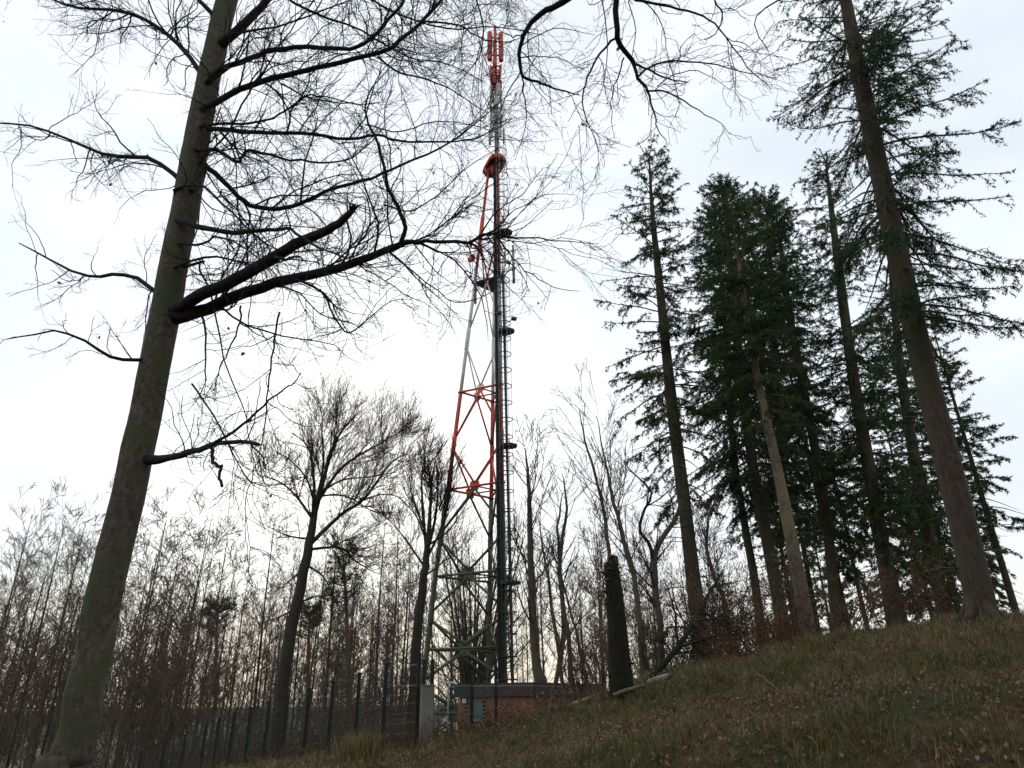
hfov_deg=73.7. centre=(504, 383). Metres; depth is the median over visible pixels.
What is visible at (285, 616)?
bare tree
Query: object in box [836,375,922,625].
spruce tree
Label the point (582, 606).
bare tree
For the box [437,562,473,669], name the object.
bare tree
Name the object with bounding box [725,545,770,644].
bare tree
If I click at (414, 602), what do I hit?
bare tree
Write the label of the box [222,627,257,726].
bare tree
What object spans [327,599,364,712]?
bare tree
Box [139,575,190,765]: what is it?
bare tree
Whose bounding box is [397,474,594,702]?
coppice tree
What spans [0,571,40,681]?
bare tree
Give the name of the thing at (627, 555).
birch tree
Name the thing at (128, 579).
bare tree
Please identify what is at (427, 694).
pillar
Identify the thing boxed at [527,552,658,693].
shrub
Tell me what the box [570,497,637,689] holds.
bare tree
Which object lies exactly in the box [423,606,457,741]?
bare tree
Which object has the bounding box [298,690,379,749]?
thicket
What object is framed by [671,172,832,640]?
spruce tree
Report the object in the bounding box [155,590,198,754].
bare tree
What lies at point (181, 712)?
bare tree
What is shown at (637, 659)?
shrub
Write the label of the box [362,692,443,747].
thicket
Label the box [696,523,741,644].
bare tree
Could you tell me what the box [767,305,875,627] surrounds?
spruce tree
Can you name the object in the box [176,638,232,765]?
bare tree
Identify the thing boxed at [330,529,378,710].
bare tree
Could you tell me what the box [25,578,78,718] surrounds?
bare tree
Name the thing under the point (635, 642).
bare tree
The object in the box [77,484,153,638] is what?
bare tree
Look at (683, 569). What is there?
bare tree
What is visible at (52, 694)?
bare tree
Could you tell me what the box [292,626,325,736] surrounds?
bare tree
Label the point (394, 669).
bare tree
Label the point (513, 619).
bare tree
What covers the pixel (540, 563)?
bare tree
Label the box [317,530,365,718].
pine tree
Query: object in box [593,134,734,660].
spruce tree
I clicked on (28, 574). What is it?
bare tree
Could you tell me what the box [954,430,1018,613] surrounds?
spruce tree
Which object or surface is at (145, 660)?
bare tree
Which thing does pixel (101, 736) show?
bare tree
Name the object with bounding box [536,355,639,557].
birch tree
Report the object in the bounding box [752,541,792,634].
bare tree
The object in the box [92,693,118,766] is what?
bare tree
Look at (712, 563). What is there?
bare tree
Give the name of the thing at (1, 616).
bare tree
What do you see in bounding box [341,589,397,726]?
bare tree
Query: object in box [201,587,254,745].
bare tree
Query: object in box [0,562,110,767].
bare tree
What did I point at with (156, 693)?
bare tree
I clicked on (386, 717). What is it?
thicket
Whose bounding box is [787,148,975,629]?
spruce tree
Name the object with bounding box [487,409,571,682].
ash tree
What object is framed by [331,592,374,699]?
bare tree
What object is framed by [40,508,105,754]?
bare tree
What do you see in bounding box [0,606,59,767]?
bare tree
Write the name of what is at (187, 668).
bare tree
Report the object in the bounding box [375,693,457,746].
thicket
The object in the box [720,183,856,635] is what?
spruce tree
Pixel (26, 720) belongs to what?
bare tree
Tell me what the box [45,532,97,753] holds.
bare tree
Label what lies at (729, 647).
shrub
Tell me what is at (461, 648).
lattice tower
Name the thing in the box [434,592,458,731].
bare tree
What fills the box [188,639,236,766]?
bare tree
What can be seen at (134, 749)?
thicket
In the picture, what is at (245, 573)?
bare tree
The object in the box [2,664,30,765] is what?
bare tree
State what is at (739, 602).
shrub
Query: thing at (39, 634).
bare tree
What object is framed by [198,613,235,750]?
bare tree
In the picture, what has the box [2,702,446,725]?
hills
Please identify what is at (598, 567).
bare tree
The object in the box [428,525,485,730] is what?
bare tree
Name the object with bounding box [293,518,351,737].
bare tree
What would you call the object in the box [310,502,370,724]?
bare tree
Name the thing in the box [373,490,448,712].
bare tree
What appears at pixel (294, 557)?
bare tree
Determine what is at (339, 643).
bare tree
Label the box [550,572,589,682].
bare tree
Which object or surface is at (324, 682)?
bare tree
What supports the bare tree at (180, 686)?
on the ground at (992, 695)
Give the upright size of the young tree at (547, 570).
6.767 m
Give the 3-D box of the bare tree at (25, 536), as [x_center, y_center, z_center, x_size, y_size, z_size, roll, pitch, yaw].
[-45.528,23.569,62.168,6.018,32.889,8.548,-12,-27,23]
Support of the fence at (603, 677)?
on the ground at (992, 695)
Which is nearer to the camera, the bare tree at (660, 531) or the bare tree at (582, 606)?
the bare tree at (660, 531)
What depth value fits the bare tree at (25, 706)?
83.24 m
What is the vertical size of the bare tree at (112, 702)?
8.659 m
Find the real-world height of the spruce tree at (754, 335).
17.928 m
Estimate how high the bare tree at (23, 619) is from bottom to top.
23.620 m
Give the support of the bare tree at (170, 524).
on the ground at (992, 695)
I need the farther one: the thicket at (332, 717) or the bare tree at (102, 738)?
the bare tree at (102, 738)
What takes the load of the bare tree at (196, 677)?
on the ground at (992, 695)
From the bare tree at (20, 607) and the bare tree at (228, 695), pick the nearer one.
the bare tree at (228, 695)
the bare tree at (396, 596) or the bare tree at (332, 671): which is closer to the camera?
the bare tree at (332, 671)
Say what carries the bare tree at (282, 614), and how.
on the ground at (992, 695)
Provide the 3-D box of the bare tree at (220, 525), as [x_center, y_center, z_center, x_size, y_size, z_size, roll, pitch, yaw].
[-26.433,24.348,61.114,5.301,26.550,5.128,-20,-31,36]
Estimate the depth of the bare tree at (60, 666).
38.49 m
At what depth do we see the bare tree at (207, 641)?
85.35 m
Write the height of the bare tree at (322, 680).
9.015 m
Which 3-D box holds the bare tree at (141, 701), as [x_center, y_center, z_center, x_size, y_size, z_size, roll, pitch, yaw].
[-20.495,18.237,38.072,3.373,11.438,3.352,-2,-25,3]
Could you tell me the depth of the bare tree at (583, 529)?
51.02 m
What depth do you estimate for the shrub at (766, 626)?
15.43 m
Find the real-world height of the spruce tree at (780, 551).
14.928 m
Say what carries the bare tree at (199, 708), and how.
on the ground at (992, 695)
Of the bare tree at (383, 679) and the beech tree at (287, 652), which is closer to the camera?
the beech tree at (287, 652)
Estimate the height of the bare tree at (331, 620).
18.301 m
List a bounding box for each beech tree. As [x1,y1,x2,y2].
[0,0,662,767]
[235,363,458,758]
[368,413,472,746]
[453,0,825,192]
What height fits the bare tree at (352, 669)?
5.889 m
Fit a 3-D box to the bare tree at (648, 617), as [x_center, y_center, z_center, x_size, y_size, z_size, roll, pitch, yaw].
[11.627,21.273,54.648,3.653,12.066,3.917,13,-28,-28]
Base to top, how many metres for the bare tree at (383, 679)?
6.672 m
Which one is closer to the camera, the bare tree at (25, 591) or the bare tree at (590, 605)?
the bare tree at (25, 591)
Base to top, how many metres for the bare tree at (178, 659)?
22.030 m
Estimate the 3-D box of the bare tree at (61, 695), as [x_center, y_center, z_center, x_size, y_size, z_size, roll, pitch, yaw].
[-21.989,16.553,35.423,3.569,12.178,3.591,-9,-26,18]
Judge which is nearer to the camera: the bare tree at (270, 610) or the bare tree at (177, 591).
the bare tree at (270, 610)
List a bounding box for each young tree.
[512,474,601,703]
[522,452,603,705]
[522,528,607,695]
[528,459,601,701]
[595,449,706,665]
[677,462,757,639]
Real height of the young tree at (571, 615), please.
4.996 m
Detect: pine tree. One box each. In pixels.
[190,591,238,753]
[296,597,324,731]
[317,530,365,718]
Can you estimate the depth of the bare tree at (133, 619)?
63.39 m
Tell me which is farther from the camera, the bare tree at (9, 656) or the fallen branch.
the bare tree at (9, 656)
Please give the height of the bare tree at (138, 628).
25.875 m
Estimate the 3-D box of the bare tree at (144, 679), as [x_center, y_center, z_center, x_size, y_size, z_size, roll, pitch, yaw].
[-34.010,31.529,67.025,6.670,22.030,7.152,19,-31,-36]
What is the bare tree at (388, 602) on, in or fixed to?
on the ground at (992, 695)
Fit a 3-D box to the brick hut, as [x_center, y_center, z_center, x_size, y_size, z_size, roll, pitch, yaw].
[1.374,15.004,29.836,3.545,3.483,8.505,-12,-27,23]
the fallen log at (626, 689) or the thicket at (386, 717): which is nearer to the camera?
the fallen log at (626, 689)
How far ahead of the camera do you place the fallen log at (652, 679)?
13.26 m
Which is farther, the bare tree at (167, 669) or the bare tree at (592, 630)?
the bare tree at (592, 630)
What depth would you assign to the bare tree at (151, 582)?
37.70 m
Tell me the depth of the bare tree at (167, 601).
69.60 m
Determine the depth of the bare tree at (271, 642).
51.73 m
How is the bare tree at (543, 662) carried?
on the ground at (992, 695)
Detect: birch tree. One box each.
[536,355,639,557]
[557,358,657,675]
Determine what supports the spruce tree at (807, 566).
on the ground at (992, 695)
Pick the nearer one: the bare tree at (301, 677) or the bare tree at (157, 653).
the bare tree at (157, 653)
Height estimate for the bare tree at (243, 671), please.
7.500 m
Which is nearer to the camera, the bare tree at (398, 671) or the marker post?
the marker post
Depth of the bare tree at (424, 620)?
48.44 m
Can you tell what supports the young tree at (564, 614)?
on the ground at (992, 695)
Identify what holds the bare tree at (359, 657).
on the ground at (992, 695)
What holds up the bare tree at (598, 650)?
on the ground at (992, 695)
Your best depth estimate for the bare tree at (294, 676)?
28.98 m
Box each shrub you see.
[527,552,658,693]
[539,610,608,698]
[583,618,700,676]
[596,551,680,672]
[623,594,703,668]
[648,622,711,665]
[650,568,728,662]
[679,550,840,654]
[687,568,762,653]
[687,612,754,660]
[698,625,769,662]
[717,601,828,647]
[723,589,794,651]
[794,553,886,632]
[842,528,938,626]
[884,545,999,619]
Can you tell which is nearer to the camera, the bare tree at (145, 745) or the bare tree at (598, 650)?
the bare tree at (145, 745)
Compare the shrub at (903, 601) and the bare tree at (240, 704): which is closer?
the shrub at (903, 601)
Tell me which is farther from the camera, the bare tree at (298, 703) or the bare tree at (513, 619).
the bare tree at (513, 619)
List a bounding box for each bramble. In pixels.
[469,717,514,740]
[493,701,546,723]
[522,681,578,718]
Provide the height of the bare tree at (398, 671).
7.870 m
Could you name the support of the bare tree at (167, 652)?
on the ground at (992, 695)
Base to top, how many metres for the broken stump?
2.770 m
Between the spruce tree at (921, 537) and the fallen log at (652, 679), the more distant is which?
the spruce tree at (921, 537)
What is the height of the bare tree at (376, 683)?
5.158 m
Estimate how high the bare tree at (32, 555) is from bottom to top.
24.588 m
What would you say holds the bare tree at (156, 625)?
on the ground at (992, 695)
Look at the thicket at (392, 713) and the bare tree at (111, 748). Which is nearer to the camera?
the thicket at (392, 713)
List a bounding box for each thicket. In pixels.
[90,749,148,767]
[91,745,172,767]
[124,736,198,767]
[222,713,310,762]
[250,702,346,757]
[258,696,355,757]
[296,700,366,747]
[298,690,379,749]
[310,688,402,751]
[342,696,414,747]
[348,685,440,744]
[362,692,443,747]
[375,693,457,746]
[378,696,454,738]
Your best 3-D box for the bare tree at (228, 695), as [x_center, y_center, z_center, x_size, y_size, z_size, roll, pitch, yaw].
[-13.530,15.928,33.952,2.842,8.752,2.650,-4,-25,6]
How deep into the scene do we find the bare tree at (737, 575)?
45.44 m
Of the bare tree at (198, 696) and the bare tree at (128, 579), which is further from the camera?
the bare tree at (198, 696)
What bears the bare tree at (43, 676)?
on the ground at (992, 695)
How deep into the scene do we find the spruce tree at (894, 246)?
16.74 m
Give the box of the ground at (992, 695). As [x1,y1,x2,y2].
[0,618,1023,767]
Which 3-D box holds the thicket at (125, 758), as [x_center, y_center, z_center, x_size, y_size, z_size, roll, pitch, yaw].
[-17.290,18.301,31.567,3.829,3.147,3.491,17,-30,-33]
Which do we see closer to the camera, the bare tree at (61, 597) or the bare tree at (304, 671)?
the bare tree at (304, 671)
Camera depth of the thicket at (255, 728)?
35.86 m
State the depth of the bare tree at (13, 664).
63.11 m
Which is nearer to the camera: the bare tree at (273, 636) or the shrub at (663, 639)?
the shrub at (663, 639)
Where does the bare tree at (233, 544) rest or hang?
on the ground at (992, 695)
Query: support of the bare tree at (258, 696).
on the ground at (992, 695)
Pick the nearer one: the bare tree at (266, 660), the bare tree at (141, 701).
the bare tree at (141, 701)
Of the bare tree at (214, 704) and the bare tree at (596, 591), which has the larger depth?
the bare tree at (596, 591)
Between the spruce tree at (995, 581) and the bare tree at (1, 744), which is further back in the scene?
the bare tree at (1, 744)
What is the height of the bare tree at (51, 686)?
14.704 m
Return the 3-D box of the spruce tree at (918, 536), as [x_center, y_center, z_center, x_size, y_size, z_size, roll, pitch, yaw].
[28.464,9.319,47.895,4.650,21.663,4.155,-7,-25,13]
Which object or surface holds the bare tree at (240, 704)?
on the ground at (992, 695)
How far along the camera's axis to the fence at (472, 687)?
18.60 m
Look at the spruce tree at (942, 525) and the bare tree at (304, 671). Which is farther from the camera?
the bare tree at (304, 671)
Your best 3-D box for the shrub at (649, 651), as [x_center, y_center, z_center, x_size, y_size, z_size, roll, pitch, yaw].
[3.782,6.584,19.351,3.436,4.000,2.550,17,-30,-34]
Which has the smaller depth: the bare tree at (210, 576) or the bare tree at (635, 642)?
the bare tree at (210, 576)
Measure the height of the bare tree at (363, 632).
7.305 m
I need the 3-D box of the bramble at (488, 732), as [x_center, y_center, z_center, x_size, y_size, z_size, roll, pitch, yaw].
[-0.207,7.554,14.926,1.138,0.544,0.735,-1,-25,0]
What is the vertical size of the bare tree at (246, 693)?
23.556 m
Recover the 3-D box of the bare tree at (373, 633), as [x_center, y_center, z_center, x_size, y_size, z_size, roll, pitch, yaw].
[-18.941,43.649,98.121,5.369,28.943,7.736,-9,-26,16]
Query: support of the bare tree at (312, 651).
on the ground at (992, 695)
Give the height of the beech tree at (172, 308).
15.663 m
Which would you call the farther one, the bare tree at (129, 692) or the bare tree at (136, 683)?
the bare tree at (136, 683)
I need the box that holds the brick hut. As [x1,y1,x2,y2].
[454,682,600,734]
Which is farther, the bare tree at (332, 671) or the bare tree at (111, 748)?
the bare tree at (111, 748)
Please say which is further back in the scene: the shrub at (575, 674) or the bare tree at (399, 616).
the bare tree at (399, 616)
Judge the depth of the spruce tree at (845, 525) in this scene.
44.12 m
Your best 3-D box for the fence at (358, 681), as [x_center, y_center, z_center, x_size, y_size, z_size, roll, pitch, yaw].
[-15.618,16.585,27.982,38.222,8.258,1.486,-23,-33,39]
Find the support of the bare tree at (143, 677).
on the ground at (992, 695)
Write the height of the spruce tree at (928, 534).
22.284 m
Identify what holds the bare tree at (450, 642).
on the ground at (992, 695)
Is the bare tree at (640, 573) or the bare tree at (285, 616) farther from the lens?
the bare tree at (285, 616)
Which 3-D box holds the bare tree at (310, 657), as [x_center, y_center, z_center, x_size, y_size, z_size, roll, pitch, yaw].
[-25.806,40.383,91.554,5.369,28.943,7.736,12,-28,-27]
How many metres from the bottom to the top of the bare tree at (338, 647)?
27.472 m
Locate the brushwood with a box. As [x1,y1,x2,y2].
[159,592,1023,767]
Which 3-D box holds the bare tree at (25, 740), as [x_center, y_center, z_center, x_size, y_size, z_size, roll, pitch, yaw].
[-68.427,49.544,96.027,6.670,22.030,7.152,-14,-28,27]
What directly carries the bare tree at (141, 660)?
on the ground at (992, 695)
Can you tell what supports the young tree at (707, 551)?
on the ground at (992, 695)
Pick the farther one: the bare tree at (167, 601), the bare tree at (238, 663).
the bare tree at (238, 663)
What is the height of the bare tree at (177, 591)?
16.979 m
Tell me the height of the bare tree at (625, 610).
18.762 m
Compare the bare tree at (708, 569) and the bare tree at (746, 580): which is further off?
the bare tree at (746, 580)
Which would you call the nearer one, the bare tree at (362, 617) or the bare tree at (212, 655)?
the bare tree at (362, 617)
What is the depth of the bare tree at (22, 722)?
73.98 m
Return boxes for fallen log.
[613,683,645,696]
[646,673,672,685]
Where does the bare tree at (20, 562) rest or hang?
on the ground at (992, 695)
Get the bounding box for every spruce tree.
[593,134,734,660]
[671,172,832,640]
[676,183,838,636]
[678,200,774,648]
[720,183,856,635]
[752,198,875,633]
[753,458,818,636]
[760,389,827,635]
[763,504,825,637]
[766,0,1023,624]
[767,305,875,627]
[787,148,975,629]
[803,513,852,632]
[818,425,881,626]
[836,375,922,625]
[850,480,909,627]
[852,212,1010,618]
[866,381,938,623]
[870,315,970,614]
[899,478,952,618]
[905,362,1015,601]
[919,313,1023,611]
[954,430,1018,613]
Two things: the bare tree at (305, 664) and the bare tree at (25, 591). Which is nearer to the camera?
the bare tree at (25, 591)
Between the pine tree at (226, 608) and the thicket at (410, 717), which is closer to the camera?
the thicket at (410, 717)
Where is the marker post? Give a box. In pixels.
[442,681,453,726]
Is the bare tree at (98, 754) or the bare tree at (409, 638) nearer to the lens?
the bare tree at (98, 754)
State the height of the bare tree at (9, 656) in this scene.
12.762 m
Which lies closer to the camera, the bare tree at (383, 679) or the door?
the door
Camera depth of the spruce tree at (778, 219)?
26.64 m
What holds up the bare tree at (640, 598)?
on the ground at (992, 695)
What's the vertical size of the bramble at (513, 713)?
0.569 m
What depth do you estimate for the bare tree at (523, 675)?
79.79 m
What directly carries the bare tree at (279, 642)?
on the ground at (992, 695)
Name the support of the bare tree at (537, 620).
on the ground at (992, 695)
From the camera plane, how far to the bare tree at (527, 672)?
67.85 m
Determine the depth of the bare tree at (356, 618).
78.76 m
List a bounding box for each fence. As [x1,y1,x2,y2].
[111,659,434,767]
[388,658,559,734]
[567,658,604,688]
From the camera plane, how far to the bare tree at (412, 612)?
86.07 m
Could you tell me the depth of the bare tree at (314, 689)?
69.02 m
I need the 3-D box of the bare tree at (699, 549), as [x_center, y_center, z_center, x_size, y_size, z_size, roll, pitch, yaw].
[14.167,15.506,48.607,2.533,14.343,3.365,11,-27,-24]
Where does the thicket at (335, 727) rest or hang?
on the ground at (992, 695)
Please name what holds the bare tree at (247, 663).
on the ground at (992, 695)
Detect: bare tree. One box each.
[0,476,81,676]
[0,527,58,690]
[0,527,75,712]
[0,528,82,735]
[0,533,81,754]
[0,537,46,705]
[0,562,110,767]
[0,565,51,700]
[0,570,28,729]
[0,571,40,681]
[0,585,85,767]
[0,589,34,766]
[0,593,46,737]
[0,593,77,767]
[0,596,53,766]
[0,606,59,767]
[0,608,33,743]
[0,609,37,749]
[0,618,51,767]
[0,656,35,765]
[1,663,46,767]
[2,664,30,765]
[3,631,49,764]
[5,477,100,767]
[7,541,93,767]
[11,603,81,767]
[14,596,80,767]
[18,583,107,745]
[23,501,107,767]
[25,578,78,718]
[25,580,81,748]
[31,579,82,767]
[32,587,125,767]
[33,597,76,752]
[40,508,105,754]
[44,590,126,767]
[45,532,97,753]
[67,474,156,690]
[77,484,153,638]
[91,569,155,767]
[91,590,172,766]
[91,646,141,767]
[91,706,129,767]
[92,609,177,767]
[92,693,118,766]
[93,683,117,759]
[94,493,195,766]
[97,586,162,767]
[97,596,178,767]
[100,600,164,767]
[101,585,145,730]
[102,586,172,763]
[103,486,199,757]
[105,535,173,746]
[108,577,171,759]
[110,595,191,764]
[113,555,168,762]
[119,624,183,767]
[121,642,170,767]
[124,634,178,766]
[125,564,210,763]
[130,532,199,763]
[130,569,198,758]
[130,615,194,765]
[132,517,216,743]
[134,478,244,767]
[138,608,207,755]
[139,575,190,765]
[140,572,177,748]
[140,572,203,764]
[143,605,225,767]
[150,523,222,765]
[155,557,222,751]
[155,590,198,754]
[155,593,190,734]
[156,582,227,767]
[156,589,227,765]
[158,515,252,767]
[159,606,218,734]
[162,661,201,750]
[169,610,235,766]
[169,623,228,766]
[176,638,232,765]
[179,655,224,767]
[183,588,221,749]
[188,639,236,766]
[190,511,243,752]
[191,533,254,722]
[191,575,246,722]
[195,641,236,767]
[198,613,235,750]
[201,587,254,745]
[203,614,256,765]
[216,595,251,733]
[217,598,271,763]
[218,581,274,752]
[218,624,269,759]
[220,548,265,752]
[220,606,258,731]
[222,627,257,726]
[223,467,299,743]
[229,675,260,756]
[236,563,287,741]
[237,575,286,725]
[238,643,277,764]
[244,639,278,747]
[245,571,302,751]
[248,576,292,746]
[248,605,281,727]
[253,564,307,718]
[253,622,295,758]
[255,508,312,693]
[263,587,307,714]
[267,586,315,724]
[268,538,329,752]
[268,565,309,697]
[268,666,300,749]
[272,642,309,737]
[288,633,327,729]
[288,649,314,745]
[292,604,343,745]
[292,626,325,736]
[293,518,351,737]
[293,582,329,716]
[294,497,365,741]
[294,543,352,755]
[294,615,317,733]
[296,636,336,733]
[297,602,328,714]
[301,626,338,734]
[309,623,344,742]
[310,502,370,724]
[311,579,373,734]
[316,571,360,716]
[320,561,360,700]
[320,606,370,720]
[321,583,361,754]
[321,650,352,721]
[325,529,380,693]
[325,621,369,731]
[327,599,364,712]
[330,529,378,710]
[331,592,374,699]
[332,627,370,726]
[334,568,373,713]
[341,574,375,723]
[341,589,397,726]
[345,568,400,725]
[350,472,408,718]
[350,603,387,725]
[350,624,373,716]
[353,585,390,707]
[360,637,394,740]
[361,590,386,733]
[361,634,398,740]
[363,550,416,727]
[365,498,420,716]
[365,551,407,699]
[370,545,427,725]
[370,592,413,735]
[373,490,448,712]
[374,517,441,729]
[378,608,411,721]
[378,629,407,726]
[380,526,457,724]
[381,634,412,732]
[390,572,432,721]
[392,566,431,700]
[402,546,438,682]
[405,567,437,694]
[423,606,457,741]
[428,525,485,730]
[434,573,467,732]
[434,582,468,736]
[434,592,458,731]
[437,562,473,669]
[482,534,528,678]
[507,607,536,682]
[512,583,543,681]
[516,532,564,680]
[521,548,560,682]
[525,566,552,680]
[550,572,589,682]
[560,557,598,682]
[563,496,636,683]
[566,561,596,683]
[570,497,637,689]
[571,525,628,683]
[573,606,608,688]
[574,499,635,677]
[577,594,608,690]
[588,555,636,679]
[609,514,664,673]
[620,506,680,670]
[620,542,665,668]
[621,498,680,673]
[629,602,651,669]
[632,579,667,666]
[652,510,715,658]
[678,502,736,652]
[680,515,732,659]
[681,505,726,603]
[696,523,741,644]
[702,533,751,635]
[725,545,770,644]
[735,523,789,635]
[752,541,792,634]
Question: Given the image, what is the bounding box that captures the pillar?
[419,685,434,745]
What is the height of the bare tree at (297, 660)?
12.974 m
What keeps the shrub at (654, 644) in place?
on the ground at (992, 695)
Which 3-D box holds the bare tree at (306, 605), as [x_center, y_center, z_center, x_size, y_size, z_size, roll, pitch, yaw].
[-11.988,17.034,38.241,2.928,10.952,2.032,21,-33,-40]
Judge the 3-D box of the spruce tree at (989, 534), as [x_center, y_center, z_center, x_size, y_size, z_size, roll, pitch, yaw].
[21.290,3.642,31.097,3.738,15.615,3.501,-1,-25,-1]
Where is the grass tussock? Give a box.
[320,723,393,761]
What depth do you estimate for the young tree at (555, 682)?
21.73 m
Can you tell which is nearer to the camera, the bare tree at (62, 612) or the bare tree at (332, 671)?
the bare tree at (332, 671)
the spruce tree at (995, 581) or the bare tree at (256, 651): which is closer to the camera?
the spruce tree at (995, 581)
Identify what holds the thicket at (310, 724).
on the ground at (992, 695)
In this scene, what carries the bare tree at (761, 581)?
on the ground at (992, 695)
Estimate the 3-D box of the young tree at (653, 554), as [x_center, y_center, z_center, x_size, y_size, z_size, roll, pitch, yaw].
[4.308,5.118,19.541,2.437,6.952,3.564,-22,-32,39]
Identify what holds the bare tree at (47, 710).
on the ground at (992, 695)
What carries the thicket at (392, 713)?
on the ground at (992, 695)
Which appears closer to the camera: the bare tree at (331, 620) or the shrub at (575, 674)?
the shrub at (575, 674)
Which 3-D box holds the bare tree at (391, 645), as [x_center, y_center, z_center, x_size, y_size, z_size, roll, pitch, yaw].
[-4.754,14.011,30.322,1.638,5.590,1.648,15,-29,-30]
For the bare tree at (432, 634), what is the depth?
52.50 m
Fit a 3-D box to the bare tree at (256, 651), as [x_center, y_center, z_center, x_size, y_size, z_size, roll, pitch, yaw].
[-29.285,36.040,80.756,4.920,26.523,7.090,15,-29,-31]
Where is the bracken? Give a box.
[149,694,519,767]
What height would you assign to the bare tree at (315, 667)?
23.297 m
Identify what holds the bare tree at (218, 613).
on the ground at (992, 695)
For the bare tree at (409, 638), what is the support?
on the ground at (992, 695)
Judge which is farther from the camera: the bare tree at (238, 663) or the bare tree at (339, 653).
the bare tree at (238, 663)
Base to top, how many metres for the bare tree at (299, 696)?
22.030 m
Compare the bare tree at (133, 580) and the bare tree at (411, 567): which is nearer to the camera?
the bare tree at (133, 580)
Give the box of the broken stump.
[600,552,634,700]
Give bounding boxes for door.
[468,699,483,726]
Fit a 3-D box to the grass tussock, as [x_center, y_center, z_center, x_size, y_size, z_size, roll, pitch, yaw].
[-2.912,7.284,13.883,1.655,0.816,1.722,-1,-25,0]
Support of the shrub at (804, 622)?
on the ground at (992, 695)
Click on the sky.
(58, 419)
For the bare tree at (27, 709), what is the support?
on the ground at (992, 695)
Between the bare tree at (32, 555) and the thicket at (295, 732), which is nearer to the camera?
the thicket at (295, 732)
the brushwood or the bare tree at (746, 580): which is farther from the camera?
the bare tree at (746, 580)
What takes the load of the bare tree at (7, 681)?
on the ground at (992, 695)
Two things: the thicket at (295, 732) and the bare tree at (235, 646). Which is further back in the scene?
the bare tree at (235, 646)
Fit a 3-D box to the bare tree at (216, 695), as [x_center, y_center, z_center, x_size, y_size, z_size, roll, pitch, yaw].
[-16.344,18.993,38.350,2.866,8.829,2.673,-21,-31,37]
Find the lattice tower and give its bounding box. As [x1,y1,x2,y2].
[420,28,520,734]
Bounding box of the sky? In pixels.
[0,0,1023,710]
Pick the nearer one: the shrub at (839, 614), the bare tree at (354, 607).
the shrub at (839, 614)
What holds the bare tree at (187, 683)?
on the ground at (992, 695)
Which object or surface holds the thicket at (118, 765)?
on the ground at (992, 695)
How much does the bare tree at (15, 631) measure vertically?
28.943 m
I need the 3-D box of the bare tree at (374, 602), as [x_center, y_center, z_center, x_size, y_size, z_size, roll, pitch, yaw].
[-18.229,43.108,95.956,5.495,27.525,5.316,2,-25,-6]
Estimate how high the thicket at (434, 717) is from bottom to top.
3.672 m
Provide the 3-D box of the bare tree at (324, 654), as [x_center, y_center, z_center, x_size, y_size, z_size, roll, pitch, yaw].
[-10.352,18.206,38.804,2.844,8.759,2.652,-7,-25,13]
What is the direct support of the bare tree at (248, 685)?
on the ground at (992, 695)
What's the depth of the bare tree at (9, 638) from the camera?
39.81 m
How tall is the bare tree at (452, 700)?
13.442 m
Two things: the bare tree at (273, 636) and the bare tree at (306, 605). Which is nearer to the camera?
the bare tree at (306, 605)
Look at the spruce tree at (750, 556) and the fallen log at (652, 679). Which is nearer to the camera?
the fallen log at (652, 679)
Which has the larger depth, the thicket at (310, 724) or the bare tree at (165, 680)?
the bare tree at (165, 680)
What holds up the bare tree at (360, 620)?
on the ground at (992, 695)
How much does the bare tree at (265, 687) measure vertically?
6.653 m
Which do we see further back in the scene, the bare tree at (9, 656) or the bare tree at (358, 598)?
the bare tree at (358, 598)
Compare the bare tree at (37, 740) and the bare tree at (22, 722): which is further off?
the bare tree at (22, 722)
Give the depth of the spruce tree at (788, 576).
53.54 m
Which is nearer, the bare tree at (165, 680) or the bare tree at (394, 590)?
the bare tree at (394, 590)
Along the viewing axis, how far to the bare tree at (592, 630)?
57.37 m
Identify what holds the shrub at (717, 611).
on the ground at (992, 695)
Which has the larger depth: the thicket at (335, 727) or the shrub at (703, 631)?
the thicket at (335, 727)
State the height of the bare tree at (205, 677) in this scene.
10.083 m
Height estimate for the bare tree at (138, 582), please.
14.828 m
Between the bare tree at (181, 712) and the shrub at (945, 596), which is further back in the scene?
the bare tree at (181, 712)
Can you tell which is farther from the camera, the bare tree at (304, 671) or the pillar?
the bare tree at (304, 671)
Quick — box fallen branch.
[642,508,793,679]
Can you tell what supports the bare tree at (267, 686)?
on the ground at (992, 695)
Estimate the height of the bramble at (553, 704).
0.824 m
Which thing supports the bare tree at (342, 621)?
on the ground at (992, 695)
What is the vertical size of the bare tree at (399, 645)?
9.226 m
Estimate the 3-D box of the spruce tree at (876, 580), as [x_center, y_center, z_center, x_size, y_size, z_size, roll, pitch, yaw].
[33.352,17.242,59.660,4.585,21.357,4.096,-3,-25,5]
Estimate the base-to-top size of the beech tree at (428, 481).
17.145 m
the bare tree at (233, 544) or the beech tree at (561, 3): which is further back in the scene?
the bare tree at (233, 544)
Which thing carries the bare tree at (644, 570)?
on the ground at (992, 695)
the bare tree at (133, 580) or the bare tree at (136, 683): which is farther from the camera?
the bare tree at (136, 683)
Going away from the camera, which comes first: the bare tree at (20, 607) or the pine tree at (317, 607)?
the pine tree at (317, 607)

